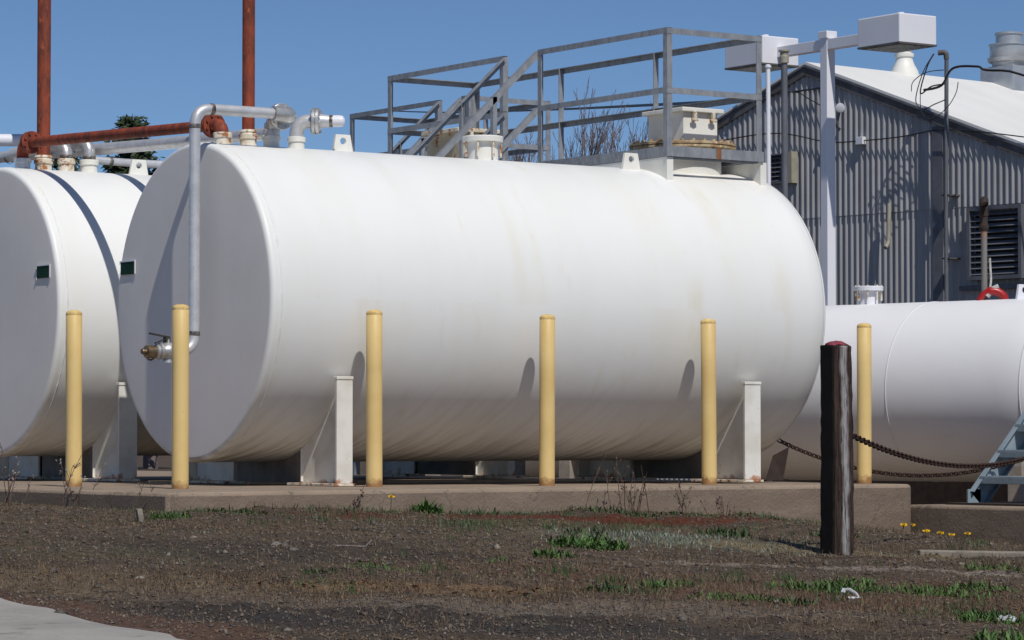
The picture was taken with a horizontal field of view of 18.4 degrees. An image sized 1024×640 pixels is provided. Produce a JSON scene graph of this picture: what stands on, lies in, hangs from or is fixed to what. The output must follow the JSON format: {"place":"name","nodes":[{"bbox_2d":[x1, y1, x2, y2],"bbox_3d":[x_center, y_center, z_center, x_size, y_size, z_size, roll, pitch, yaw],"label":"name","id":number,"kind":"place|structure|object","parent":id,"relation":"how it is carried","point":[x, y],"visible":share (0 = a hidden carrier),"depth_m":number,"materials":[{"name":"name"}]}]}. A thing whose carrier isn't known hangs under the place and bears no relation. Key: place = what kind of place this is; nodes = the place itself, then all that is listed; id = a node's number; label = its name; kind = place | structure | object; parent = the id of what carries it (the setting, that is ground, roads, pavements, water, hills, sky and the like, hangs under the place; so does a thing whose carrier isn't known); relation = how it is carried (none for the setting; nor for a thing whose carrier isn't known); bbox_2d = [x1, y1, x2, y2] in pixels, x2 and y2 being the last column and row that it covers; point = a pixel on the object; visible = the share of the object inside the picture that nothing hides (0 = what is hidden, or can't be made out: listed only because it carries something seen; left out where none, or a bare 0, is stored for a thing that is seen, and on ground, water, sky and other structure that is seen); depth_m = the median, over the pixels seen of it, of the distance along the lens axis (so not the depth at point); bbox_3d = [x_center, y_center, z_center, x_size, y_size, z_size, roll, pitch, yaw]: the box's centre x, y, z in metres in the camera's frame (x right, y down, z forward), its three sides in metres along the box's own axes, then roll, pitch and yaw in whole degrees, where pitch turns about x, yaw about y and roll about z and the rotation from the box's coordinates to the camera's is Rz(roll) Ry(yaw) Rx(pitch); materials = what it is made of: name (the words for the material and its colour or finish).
{"place":"outdoors","nodes":[
{"label":"outdoors","id":0,"kind":"place"},
{"bbox_2d":[0,598,182,639],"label":"road","id":1,"kind":"structure","parent":0,"point":[18,621],"depth_m":11.98,"materials":[{"name":"concrete"}]},
{"bbox_2d":[143,456,157,468],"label":"conifer tree","id":2,"kind":"object","parent":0,"point":[150,462],"depth_m":63.31,"materials":[{"name":"plant"}]},
{"bbox_2d":[0,471,910,532],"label":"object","id":3,"kind":"structure","parent":0,"point":[886,506],"depth_m":21.56,"materials":[{"name":"concrete"}]},
{"bbox_2d":[65,310,81,486],"bbox_3d":[-2.986,0.543,21.507,0.111,1.224,0.111,-1,-2,11],"label":"bollard","id":4,"kind":"object","parent":3,"relation":"on","point":[73,386],"visible":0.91,"depth_m":21.46,"materials":[{"name":"yellow metal"}]},
{"bbox_2d":[172,304,188,488],"bbox_3d":[-2.163,0.508,20.589,0.111,1.224,0.111,1,-3,-35],"label":"bollard","id":5,"kind":"object","parent":3,"relation":"on","point":[180,396],"visible":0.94,"depth_m":20.55,"materials":[{"name":"yellow metal"}]},
{"bbox_2d":[0,127,525,481],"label":"storage tank","id":6,"kind":"object","parent":3,"relation":"on","point":[64,228],"visible":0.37,"depth_m":24.10,"materials":[{"name":"white metal"}]},
{"bbox_2d":[0,134,21,145],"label":"cross pipe","id":7,"kind":"object","parent":6,"relation":"attached to","point":[9,139],"depth_m":25.55,"materials":[{"name":"white metal"}]},
{"bbox_2d":[8,144,72,159],"bbox_3d":[-3.744,-1.359,25.150,0.701,0.215,0.170,-2,-3,44],"label":"pipe elbow","id":8,"kind":"object","parent":6,"relation":"on","point":[65,151],"visible":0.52,"depth_m":24.95,"materials":[{"name":"silver metal"}]},
{"bbox_2d":[34,0,52,158],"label":"vent pipe","id":9,"kind":"object","parent":6,"relation":"on","point":[43,66],"visible":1,"depth_m":24.82,"materials":[{"name":"red metal"}]},
{"bbox_2d":[33,133,95,159],"bbox_3d":[-3.580,-1.370,25.264,0.701,0.245,0.170,-2,-3,44],"label":"pipe elbow","id":10,"kind":"object","parent":6,"relation":"on","point":[88,150],"visible":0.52,"depth_m":25.04,"materials":[{"name":"silver metal"}]},
{"bbox_2d":[0,128,263,163],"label":"header pipe","id":11,"kind":"object","parent":10,"relation":"attached to","point":[167,143],"visible":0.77,"depth_m":24.51,"materials":[{"name":"silver metal"}]},
{"bbox_2d":[79,156,162,171],"bbox_3d":[-2.440,-1.094,26.506,2.664,0.432,0.209,1,-3,-35],"label":"drain pipe","id":12,"kind":"object","parent":6,"relation":"attached to","point":[110,161],"visible":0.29,"depth_m":25.87,"materials":[{"name":"silver metal"}]},
{"bbox_2d":[17,115,228,157],"bbox_3d":[-2.942,-1.364,23.542,0.178,0.297,3.072,2,-3,-37],"label":"red pipe","id":13,"kind":"object","parent":6,"relation":"attached to","point":[32,142],"visible":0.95,"depth_m":23.52,"materials":[{"name":"red metal"}]},
{"bbox_2d":[366,310,381,486],"bbox_3d":[-0.936,0.540,21.442,0.112,1.224,0.112,0,-2,4],"label":"bollard","id":14,"kind":"object","parent":3,"relation":"on","point":[373,398],"visible":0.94,"depth_m":21.40,"materials":[{"name":"yellow metal"}]},
{"bbox_2d":[425,474,440,475],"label":"timber block","id":15,"kind":"structure","parent":3,"relation":"on","point":[432,475],"depth_m":29.87,"materials":[{"name":"grey wood"}]},
{"bbox_2d":[118,107,825,485],"bbox_3d":[-0.250,-0.235,23.550,4.902,2.889,2.262,1,-3,-35],"label":"storage tank","id":16,"kind":"object","parent":3,"relation":"on","point":[472,267],"visible":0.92,"depth_m":22.58,"materials":[{"name":"white metal"}]},
{"bbox_2d":[140,103,295,362],"bbox_3d":[-1.980,-0.625,21.976,0.420,1.860,1.338,-2,-3,38],"label":"pipe","id":17,"kind":"object","parent":16,"relation":"attached to","point":[279,117],"visible":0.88,"depth_m":21.77,"materials":[{"name":"silver metal"}]},
{"bbox_2d":[240,0,256,133],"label":"vent pipe","id":18,"kind":"object","parent":16,"relation":"on","point":[248,55],"visible":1,"depth_m":22.45,"materials":[{"name":"red metal"}]},
{"bbox_2d":[289,108,344,136],"bbox_3d":[-1.401,-1.412,22.693,0.387,0.226,0.196,1,-2,-16],"label":"outlet pipe","id":19,"kind":"object","parent":16,"relation":"attached to","point":[316,120],"visible":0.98,"depth_m":22.65,"materials":[{"name":"silver metal"}]},
{"bbox_2d":[250,27,763,482],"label":"walkway","id":20,"kind":"structure","parent":3,"relation":"on","point":[725,157],"depth_m":25.20,"materials":[{"name":"grey metal"}]},
{"bbox_2d":[539,314,554,485],"bbox_3d":[0.248,0.571,22.254,0.111,1.224,0.111,-2,-3,40],"label":"bollard","id":21,"kind":"object","parent":3,"relation":"on","point":[547,402],"visible":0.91,"depth_m":22.21,"materials":[{"name":"yellow metal"}]},
{"bbox_2d":[701,319,716,484],"bbox_3d":[1.439,0.602,23.078,0.111,1.224,0.111,-1,-2,20],"label":"bollard","id":22,"kind":"object","parent":3,"relation":"on","point":[708,407],"visible":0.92,"depth_m":23.03,"materials":[{"name":"yellow metal"}]},
{"bbox_2d":[857,323,871,483],"bbox_3d":[2.671,0.634,23.930,0.111,1.224,0.111,0,-2,7],"label":"bollard","id":23,"kind":"object","parent":3,"relation":"on","point":[864,419],"visible":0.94,"depth_m":23.89,"materials":[{"name":"yellow metal"}]},
{"bbox_2d":[0,456,1023,639],"bbox_3d":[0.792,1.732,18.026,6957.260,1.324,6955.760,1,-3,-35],"label":"ground","id":24,"kind":"structure","parent":0,"point":[164,463],"depth_m":15.06,"materials":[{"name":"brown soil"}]},
{"bbox_2d":[0,442,33,503],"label":"dead weed","id":25,"kind":"object","parent":24,"relation":"on","point":[9,487],"visible":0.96,"depth_m":20.36,"materials":[{"name":"brown plant"}]},
{"bbox_2d":[52,156,82,170],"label":"conifer tree","id":26,"kind":"object","parent":24,"relation":"on","point":[55,164],"visible":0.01,"depth_m":60.53,"materials":[{"name":"green plant"}]},
{"bbox_2d":[55,452,105,507],"bbox_3d":[-2.746,1.021,19.959,0.389,0.382,0.157,1,-3,-35],"label":"dead weed","id":27,"kind":"object","parent":24,"relation":"on","point":[68,488],"visible":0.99,"depth_m":19.95,"materials":[{"name":"brown plant"}]},
{"bbox_2d":[101,113,164,470],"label":"conifer tree","id":28,"kind":"object","parent":24,"relation":"on","point":[129,121],"visible":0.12,"depth_m":59.77,"materials":[{"name":"green plant"}]},
{"bbox_2d":[135,509,143,522],"bbox_3d":[-2.150,1.143,18.245,0.049,0.105,0.039,1,-3,-35],"label":"timber stub","id":29,"kind":"object","parent":24,"relation":"on","point":[139,514],"visible":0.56,"depth_m":18.23,"materials":[{"name":"grey wood"}]},
{"bbox_2d":[135,481,153,508],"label":"dead weed","id":30,"kind":"object","parent":24,"relation":"on","point":[139,493],"visible":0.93,"depth_m":19.23,"materials":[{"name":"brown plant"}]},
{"bbox_2d":[148,510,192,518],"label":"weed clump","id":31,"kind":"object","parent":24,"relation":"on","point":[153,514],"visible":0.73,"depth_m":18.69,"materials":[{"name":"green plant"}]},
{"bbox_2d":[185,505,280,515],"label":"weed clump","id":32,"kind":"object","parent":24,"relation":"on","point":[235,511],"visible":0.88,"depth_m":19.06,"materials":[{"name":"green plant"}]},
{"bbox_2d":[270,541,282,545],"bbox_3d":[-1.236,1.179,16.585,0.065,0.034,0.072,1,-3,-35],"label":"stone","id":33,"kind":"object","parent":24,"relation":"on","point":[275,543],"visible":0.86,"depth_m":16.56,"materials":[{"name":"grey stone"}]},
{"bbox_2d":[297,567,338,574],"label":"weed clump","id":34,"kind":"object","parent":24,"relation":"on","point":[315,572],"visible":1,"depth_m":15.04,"materials":[{"name":"green plant"}]},
{"bbox_2d":[335,540,371,546],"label":"twig","id":35,"kind":"object","parent":24,"relation":"on","point":[370,541],"visible":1,"depth_m":16.52,"materials":[{"name":"wood"}]},
{"bbox_2d":[352,483,366,508],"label":"dead weed","id":36,"kind":"object","parent":24,"relation":"on","point":[355,504],"visible":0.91,"depth_m":20.00,"materials":[{"name":"brown plant"}]},
{"bbox_2d":[344,560,417,572],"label":"weed clump","id":37,"kind":"object","parent":24,"relation":"on","point":[380,566],"visible":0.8,"depth_m":15.17,"materials":[{"name":"green plant"}]},
{"bbox_2d":[371,506,399,513],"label":"weed clump","id":38,"kind":"object","parent":24,"relation":"on","point":[387,512],"visible":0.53,"depth_m":20.11,"materials":[{"name":"green plant"}]},
{"bbox_2d":[409,498,444,513],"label":"weed clump","id":39,"kind":"object","parent":24,"relation":"on","point":[426,506],"visible":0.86,"depth_m":20.28,"materials":[{"name":"green plant"}]},
{"bbox_2d":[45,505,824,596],"bbox_3d":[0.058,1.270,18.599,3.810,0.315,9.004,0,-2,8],"label":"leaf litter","id":40,"kind":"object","parent":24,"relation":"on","point":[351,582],"visible":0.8,"depth_m":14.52,"materials":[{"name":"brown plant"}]},
{"bbox_2d":[350,96,550,474],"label":"walkway","id":41,"kind":"structure","parent":24,"relation":"on","point":[436,108],"depth_m":29.13,"materials":[{"name":"grey metal"}]},
{"bbox_2d":[449,507,528,514],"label":"weed clump","id":42,"kind":"object","parent":24,"relation":"on","point":[508,512],"visible":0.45,"depth_m":20.47,"materials":[{"name":"green plant"}]},
{"bbox_2d":[186,506,810,527],"bbox_3d":[0.646,1.286,19.806,5.567,0.256,2.757,1,-3,-35],"label":"moss","id":43,"kind":"object","parent":24,"relation":"on","point":[582,516],"visible":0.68,"depth_m":20.78,"materials":[{"name":"red plant"}]},
{"bbox_2d":[488,555,515,562],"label":"weed clump","id":44,"kind":"object","parent":24,"relation":"on","point":[493,560],"visible":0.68,"depth_m":15.99,"materials":[{"name":"green plant"}]},
{"bbox_2d":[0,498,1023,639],"bbox_3d":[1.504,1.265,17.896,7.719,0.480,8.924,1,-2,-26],"label":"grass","id":45,"kind":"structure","parent":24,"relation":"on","point":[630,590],"depth_m":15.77,"materials":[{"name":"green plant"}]},
{"bbox_2d":[508,123,545,161],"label":"bare tree","id":46,"kind":"object","parent":24,"relation":"on","point":[528,154],"visible":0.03,"depth_m":57.29,"materials":[{"name":"grey plant"}]},
{"bbox_2d":[499,145,554,161],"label":"bare tree","id":47,"kind":"object","parent":24,"relation":"on","point":[553,157],"depth_m":61.16,"materials":[{"name":"grey plant"}]},
{"bbox_2d":[530,545,580,558],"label":"weed clump","id":48,"kind":"object","parent":24,"relation":"on","point":[550,554],"visible":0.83,"depth_m":16.72,"materials":[{"name":"green plant"}]},
{"bbox_2d":[512,76,651,161],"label":"bare tree","id":49,"kind":"object","parent":24,"relation":"on","point":[599,136],"visible":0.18,"depth_m":54.42,"materials":[{"name":"grey plant"}]},
{"bbox_2d":[561,527,609,534],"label":"weed clump","id":50,"kind":"object","parent":24,"relation":"on","point":[579,531],"visible":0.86,"depth_m":18.65,"materials":[{"name":"green plant"}]},
{"bbox_2d":[546,531,630,551],"bbox_3d":[0.429,1.231,17.568,0.447,0.124,0.420,1,-3,-35],"label":"weed clump","id":51,"kind":"object","parent":24,"relation":"on","point":[592,542],"visible":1,"depth_m":17.53,"materials":[{"name":"green plant"}]},
{"bbox_2d":[569,122,623,155],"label":"bare tree","id":52,"kind":"object","parent":24,"relation":"on","point":[607,140],"visible":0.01,"depth_m":56.35,"materials":[{"name":"brown plant"}]},
{"bbox_2d":[576,578,632,594],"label":"weed clump","id":53,"kind":"object","parent":24,"relation":"on","point":[609,587],"visible":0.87,"depth_m":14.42,"materials":[{"name":"green plant"}]},
{"bbox_2d":[566,505,659,517],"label":"weed clump","id":54,"kind":"object","parent":24,"relation":"on","point":[614,510],"visible":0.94,"depth_m":21.27,"materials":[{"name":"green plant"}]},
{"bbox_2d":[584,453,648,515],"bbox_3d":[0.691,1.107,21.255,0.531,0.424,0.251,1,-2,-17],"label":"dead weed","id":55,"kind":"object","parent":24,"relation":"on","point":[634,497],"visible":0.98,"depth_m":21.27,"materials":[{"name":"brown plant"}]},
{"bbox_2d":[636,576,693,588],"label":"weed clump","id":56,"kind":"object","parent":24,"relation":"on","point":[661,583],"visible":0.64,"depth_m":14.74,"materials":[{"name":"green plant"}]},
{"bbox_2d":[376,518,981,557],"bbox_3d":[1.052,1.294,18.653,3.751,0.253,2.598,1,-3,-35],"label":"silver ground cover","id":57,"kind":"object","parent":24,"relation":"on","point":[637,533],"visible":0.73,"depth_m":18.49,"materials":[{"name":"green plant"}]},
{"bbox_2d":[650,510,709,517],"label":"weed clump","id":58,"kind":"object","parent":24,"relation":"on","point":[670,512],"visible":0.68,"depth_m":21.62,"materials":[{"name":"green plant"}]},
{"bbox_2d":[673,481,691,515],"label":"dead weed","id":59,"kind":"object","parent":24,"relation":"on","point":[682,501],"visible":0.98,"depth_m":21.60,"materials":[{"name":"brown plant"}]},
{"bbox_2d":[700,496,734,516],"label":"dead weed","id":60,"kind":"object","parent":24,"relation":"on","point":[717,502],"visible":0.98,"depth_m":21.87,"materials":[{"name":"brown plant"}]},
{"bbox_2d":[692,523,754,538],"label":"weed clump","id":61,"kind":"object","parent":24,"relation":"on","point":[732,533],"visible":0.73,"depth_m":19.33,"materials":[{"name":"green plant"}]},
{"bbox_2d":[682,589,787,602],"bbox_3d":[0.999,1.239,14.174,0.454,0.059,0.268,1,-2,-16],"label":"weed clump","id":62,"kind":"object","parent":24,"relation":"on","point":[746,597],"visible":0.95,"depth_m":14.16,"materials":[{"name":"green plant"}]},
{"bbox_2d":[730,511,818,522],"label":"weed clump","id":63,"kind":"object","parent":24,"relation":"on","point":[766,518],"visible":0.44,"depth_m":22.26,"materials":[{"name":"green plant"}]},
{"bbox_2d":[765,594,817,605],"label":"weed clump","id":64,"kind":"object","parent":24,"relation":"on","point":[804,601],"visible":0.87,"depth_m":14.10,"materials":[{"name":"green plant"}]},
{"bbox_2d":[765,578,883,594],"bbox_3d":[1.503,1.277,15.118,0.599,0.091,0.345,0,-2,6],"label":"weed clump","id":65,"kind":"object","parent":24,"relation":"on","point":[818,586],"visible":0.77,"depth_m":15.12,"materials":[{"name":"green plant"}]},
{"bbox_2d":[809,531,861,537],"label":"weed clump","id":66,"kind":"object","parent":24,"relation":"on","point":[817,532],"visible":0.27,"depth_m":19.91,"materials":[{"name":"green plant"}]},
{"bbox_2d":[820,341,853,554],"bbox_3d":[1.867,0.762,18.108,0.168,1.289,0.164,1,-2,-27],"label":"wooden post","id":67,"kind":"object","parent":24,"relation":"on","point":[836,495],"visible":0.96,"depth_m":18.04,"materials":[{"name":"brown wood"}]},
{"bbox_2d":[777,439,1013,477],"bbox_3d":[3.346,0.918,24.033,2.713,0.567,0.033,-1,-2,17],"label":"rusty chain","id":68,"kind":"object","parent":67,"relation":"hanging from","point":[914,475],"visible":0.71,"depth_m":24.11,"materials":[{"name":"brown metal"}]},
{"bbox_2d":[853,433,1023,468],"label":"rusty chain","id":69,"kind":"object","parent":67,"relation":"hanging from","point":[873,445],"visible":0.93,"depth_m":19.57,"materials":[{"name":"brown metal"}]},
{"bbox_2d":[657,31,1023,479],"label":"metal shed","id":70,"kind":"structure","parent":24,"relation":"on","point":[904,176],"depth_m":40.89,"materials":[{"name":"metal"}]},
{"bbox_2d":[396,100,710,112],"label":"overhead line","id":71,"kind":"object","parent":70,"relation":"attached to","point":[634,105],"visible":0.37,"depth_m":64.97,"materials":[{"name":"grey metal"}]},
{"bbox_2d":[836,103,844,129],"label":"wall lamp","id":72,"kind":"object","parent":70,"relation":"attached to","point":[840,107],"visible":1,"depth_m":41.30,"materials":[{"name":"paint"}]},
{"bbox_2d":[724,87,1023,144],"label":"wall cable","id":73,"kind":"object","parent":70,"relation":"attached to","point":[860,140],"depth_m":41.14,"materials":[{"name":"black rubber"}]},
{"bbox_2d":[883,203,890,248],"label":"pipe bracket","id":74,"kind":"object","parent":70,"relation":"attached to","point":[888,236],"visible":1,"depth_m":40.63,"materials":[{"name":"beige metal"}]},
{"bbox_2d":[911,50,960,300],"bbox_3d":[5.423,-0.794,39.875,0.759,5.240,0.350,-2,-3,40],"label":"service mast","id":75,"kind":"object","parent":70,"relation":"attached to","point":[945,54],"visible":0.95,"depth_m":39.82,"materials":[{"name":"metal"}]},
{"bbox_2d":[923,65,1023,90],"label":"power cable","id":76,"kind":"object","parent":75,"relation":"attached to","point":[971,66],"visible":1,"depth_m":39.30,"materials":[{"name":"black rubber"}]},
{"bbox_2d":[812,575,876,585],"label":"weed clump","id":77,"kind":"object","parent":24,"relation":"on","point":[854,579],"visible":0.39,"depth_m":15.58,"materials":[{"name":"green plant"}]},
{"bbox_2d":[841,588,860,599],"bbox_3d":[1.559,1.261,14.523,0.089,0.054,0.033,-1,-2,14],"label":"litter strip","id":78,"kind":"object","parent":24,"relation":"on","point":[849,590],"visible":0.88,"depth_m":14.52,"materials":[{"name":"white plastic"}]},
{"bbox_2d":[764,480,1007,504],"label":"retaining wall","id":79,"kind":"structure","parent":24,"relation":"on","point":[926,492],"depth_m":28.80,"materials":[{"name":"brown concrete"}]},
{"bbox_2d":[845,577,999,599],"bbox_3d":[1.977,1.301,15.264,0.773,0.101,0.424,0,-2,3],"label":"weed clump","id":80,"kind":"object","parent":24,"relation":"on","point":[928,588],"visible":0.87,"depth_m":15.22,"materials":[{"name":"green plant"}]},
{"bbox_2d":[917,550,1023,557],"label":"timber curb","id":81,"kind":"structure","parent":24,"relation":"on","point":[945,553],"depth_m":18.40,"materials":[{"name":"grey wood"}]},
{"bbox_2d":[930,579,1022,593],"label":"weed clump","id":82,"kind":"object","parent":24,"relation":"on","point":[971,585],"visible":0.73,"depth_m":15.59,"materials":[{"name":"green plant"}]},
{"bbox_2d":[949,605,1020,618],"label":"weed clump","id":83,"kind":"object","parent":24,"relation":"on","point":[972,610],"visible":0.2,"depth_m":14.08,"materials":[{"name":"green plant"}]},
{"bbox_2d":[953,609,1023,626],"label":"weed clump","id":84,"kind":"object","parent":24,"relation":"on","point":[963,617],"visible":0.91,"depth_m":13.63,"materials":[{"name":"green plant"}]},
{"bbox_2d":[958,559,1023,571],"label":"weed clump","id":85,"kind":"object","parent":24,"relation":"on","point":[986,568],"visible":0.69,"depth_m":17.17,"materials":[{"name":"green plant"}]},
{"bbox_2d":[965,624,1023,639],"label":"weed clump","id":86,"kind":"object","parent":24,"relation":"on","point":[1006,636],"visible":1,"depth_m":12.79,"materials":[{"name":"green plant"}]},
{"bbox_2d":[996,614,1016,622],"bbox_3d":[2.140,1.293,13.662,0.091,0.041,0.037,0,-2,6],"label":"litter scrap","id":87,"kind":"object","parent":24,"relation":"on","point":[1004,618],"visible":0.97,"depth_m":13.65,"materials":[{"name":"white paper"}]},
{"bbox_2d":[0,0,1023,172],"label":"sky","id":88,"kind":"structure","parent":0,"point":[160,61],"materials":[{"name":"blue"}]},
{"bbox_2d":[911,504,1023,545],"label":"retaining wall","id":89,"kind":"structure","parent":0,"point":[1000,523],"depth_m":23.21,"materials":[{"name":"concrete"}]},
{"bbox_2d":[945,411,1023,505],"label":"steel stair","id":90,"kind":"object","parent":89,"relation":"on","point":[985,487],"visible":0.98,"depth_m":23.91,"materials":[{"name":"grey metal"}]},
{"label":"pavement","id":91,"kind":"structure","parent":0,"visible":0},
{"bbox_2d":[765,64,771,481],"bbox_3d":[2.354,-0.384,28.937,0.061,3.935,0.060,1,-3,-35],"label":"white pole","id":92,"kind":"object","parent":91,"relation":"on","point":[768,130],"visible":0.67,"depth_m":28.98,"materials":[{"name":"white metal"}]},
{"bbox_2d":[525,284,1023,501],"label":"storage tank","id":93,"kind":"object","parent":91,"relation":"on","point":[947,381],"visible":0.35,"depth_m":26.25,"materials":[{"name":"white metal"}]},
{"bbox_2d":[979,196,988,299],"bbox_3d":[3.983,-0.575,26.595,0.080,0.941,0.198,0,-2,5],"label":"standpipe","id":94,"kind":"object","parent":93,"relation":"on","point":[983,215],"visible":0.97,"depth_m":26.63,"materials":[{"name":"white metal"}]},
{"bbox_2d":[976,258,1008,300],"bbox_3d":[4.053,-0.321,26.593,0.282,0.407,0.095,0,-2,11],"label":"red hose loop","id":95,"kind":"object","parent":93,"relation":"on","point":[995,290],"visible":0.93,"depth_m":26.56,"materials":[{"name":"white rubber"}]},
{"bbox_2d":[766,447,788,479],"bbox_3d":[2.142,1.160,25.479,0.190,0.270,0.051,0,-2,-3],"label":"rusted plate","id":96,"kind":"object","parent":91,"relation":"on","point":[776,470],"visible":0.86,"depth_m":25.46,"materials":[{"name":"brown metal"}]},
{"bbox_2d":[779,49,789,481],"bbox_3d":[2.416,-0.427,27.942,0.100,3.947,0.100,1,-3,-35],"label":"grey pole","id":97,"kind":"object","parent":91,"relation":"on","point":[784,59],"visible":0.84,"depth_m":27.97,"materials":[{"name":"metal"}]},
{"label":"pavement","id":98,"kind":"structure","parent":0,"visible":0},
{"bbox_2d":[725,12,936,305],"bbox_3d":[3.099,-0.588,30.910,0.475,4.652,2.645,1,-3,-35],"label":"lamp post","id":99,"kind":"object","parent":98,"relation":"on","point":[897,32],"visible":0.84,"depth_m":30.89,"materials":[{"name":"white metal"}]}
]}

